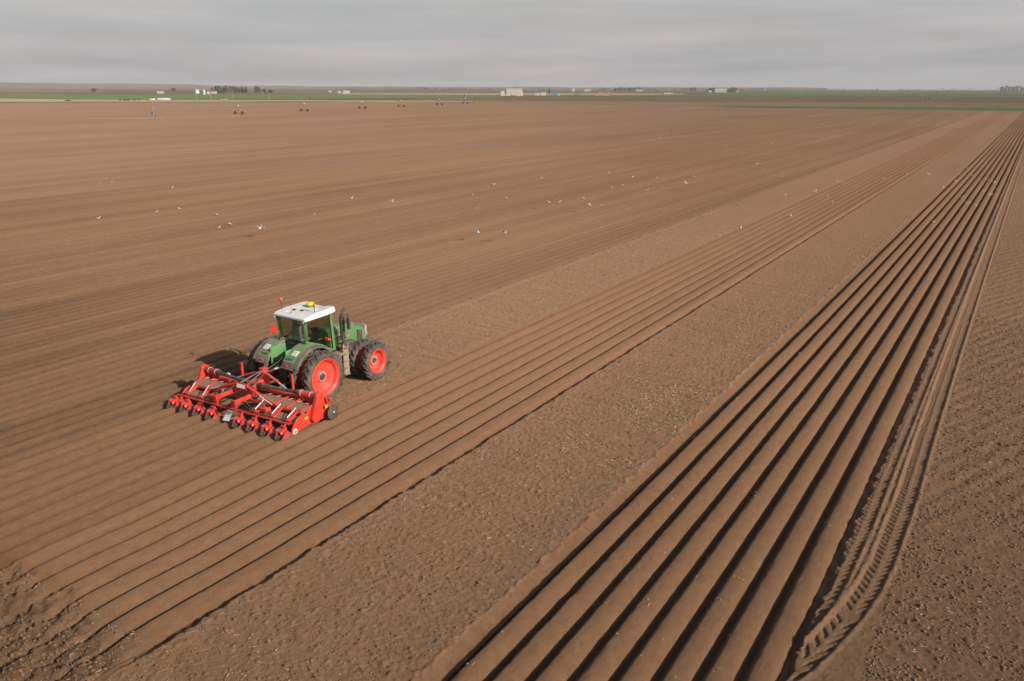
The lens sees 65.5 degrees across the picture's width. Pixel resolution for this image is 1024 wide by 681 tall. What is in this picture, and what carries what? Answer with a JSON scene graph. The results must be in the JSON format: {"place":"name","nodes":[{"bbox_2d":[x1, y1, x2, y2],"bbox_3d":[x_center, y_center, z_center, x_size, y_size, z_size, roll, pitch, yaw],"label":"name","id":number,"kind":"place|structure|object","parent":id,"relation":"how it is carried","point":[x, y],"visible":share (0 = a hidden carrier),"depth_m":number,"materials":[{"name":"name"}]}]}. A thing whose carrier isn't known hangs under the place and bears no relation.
{"place":"outdoors","nodes":[
{"label":"outdoors","id":0,"kind":"place"},
{"bbox_2d":[0,102,53,102],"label":"verge grass","id":1,"kind":"structure","parent":0,"point":[26,102],"depth_m":631.99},
{"bbox_2d":[0,90,101,91],"bbox_3d":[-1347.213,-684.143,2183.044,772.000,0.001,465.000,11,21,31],"label":"pale field","id":2,"kind":"structure","parent":0,"point":[43,91],"depth_m":1982.18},
{"bbox_2d":[0,102,287,107],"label":"headland soil","id":3,"kind":"structure","parent":0,"point":[54,104],"depth_m":586.03,"materials":[{"name":"brown soil"}]},
{"bbox_2d":[0,99,477,101],"bbox_3d":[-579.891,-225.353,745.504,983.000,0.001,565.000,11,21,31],"label":"dirt road","id":4,"kind":"structure","parent":0,"point":[39,100],"depth_m":728.30,"materials":[{"name":"beige soil"}]},
{"bbox_2d":[0,94,500,99],"bbox_3d":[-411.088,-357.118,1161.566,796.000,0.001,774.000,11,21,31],"label":"green field","id":5,"kind":"structure","parent":0,"point":[212,96],"depth_m":1041.10,"materials":[{"name":"green plant"}]},
{"bbox_2d":[0,82,826,89],"bbox_3d":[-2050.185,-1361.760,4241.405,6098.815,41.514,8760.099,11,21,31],"label":"hills","id":6,"kind":"structure","parent":0,"point":[6,85],"depth_m":4977.14,"materials":[{"name":"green plant"}]},
{"bbox_2d":[0,101,1023,680],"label":"field ground","id":7,"kind":"structure","parent":0,"point":[128,501],"depth_m":33.29,"materials":[{"name":"soil"}]},
{"bbox_2d":[100,118,153,118],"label":"pivot access track","id":8,"kind":"structure","parent":7,"relation":"on","point":[126,118],"depth_m":312.23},
{"bbox_2d":[166,362,338,439],"bbox_3d":[-10.218,2.069,30.736,6.800,1.621,2.767,10,20,28],"label":"bed former","id":9,"kind":"object","parent":7,"relation":"on","point":[316,408],"visible":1,"depth_m":30.26,"materials":[{"name":"red paint"}]},
{"bbox_2d":[148,93,473,117],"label":"irrigation pivot","id":10,"kind":"object","parent":7,"relation":"on","point":[307,110],"visible":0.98,"depth_m":415.97,"materials":[{"name":"metal"}]},
{"bbox_2d":[246,297,390,397],"bbox_3d":[-8.034,-0.087,33.712,3.547,3.922,6.327,11,21,31],"label":"tractor","id":11,"kind":"object","parent":7,"relation":"on","point":[324,359],"visible":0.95,"depth_m":32.48,"materials":[{"name":"metal"}]},
{"bbox_2d":[0,243,1023,680],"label":"soil clods","id":12,"kind":"object","parent":7,"relation":"on","point":[114,629],"visible":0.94,"depth_m":20.63,"materials":[{"name":"brown soil"}]},
{"bbox_2d":[0,89,1023,145],"bbox_3d":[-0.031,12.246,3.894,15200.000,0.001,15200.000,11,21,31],"label":"plain ground","id":13,"kind":"structure","parent":0,"point":[249,91],"depth_m":2446.67,"materials":[{"name":"green plant"}]},
{"bbox_2d":[8,86,1022,91],"bbox_3d":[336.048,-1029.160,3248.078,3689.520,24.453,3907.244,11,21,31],"label":"woods","id":14,"kind":"object","parent":13,"relation":"on","point":[643,89],"visible":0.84,"depth_m":3642.54,"materials":[{"name":"green plant"}]},
{"bbox_2d":[715,89,726,91],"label":"long barn","id":15,"kind":"structure","parent":13,"relation":"on","point":[720,90],"depth_m":2346.66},
{"bbox_2d":[737,106,1023,110],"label":"grass strip","id":16,"kind":"object","parent":13,"relation":"on","point":[990,109],"depth_m":513.87,"materials":[{"name":"green plant"}]},
{"bbox_2d":[0,0,1023,89],"label":"sky","id":17,"kind":"structure","parent":0,"point":[829,44],"materials":[{"name":"grey"}]},
{"bbox_2d":[342,93,682,94],"bbox_3d":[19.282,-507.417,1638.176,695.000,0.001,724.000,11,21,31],"label":"stubble field","id":18,"kind":"structure","parent":0,"point":[523,93],"depth_m":1616.01,"materials":[{"name":"beige plant"}]},
{"bbox_2d":[244,100,1023,109],"bbox_3d":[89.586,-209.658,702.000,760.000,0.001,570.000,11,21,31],"label":"olive field","id":19,"kind":"structure","parent":0,"point":[891,104],"depth_m":662.98,"materials":[{"name":"green plant"}]},
{"bbox_2d":[402,96,1023,102],"bbox_3d":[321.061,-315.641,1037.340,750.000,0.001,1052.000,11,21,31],"label":"brown field","id":20,"kind":"structure","parent":0,"point":[761,99],"depth_m":942.63,"materials":[{"name":"brown soil"}]},
{"bbox_2d":[523,92,1023,96],"bbox_3d":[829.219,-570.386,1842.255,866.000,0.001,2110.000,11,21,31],"label":"green field","id":21,"kind":"structure","parent":0,"point":[917,94],"depth_m":1610.36,"materials":[{"name":"green plant"}]},
{"bbox_2d":[501,88,522,95],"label":"storage building","id":22,"kind":"structure","parent":21,"relation":"on","point":[514,91],"depth_m":1217.11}
]}

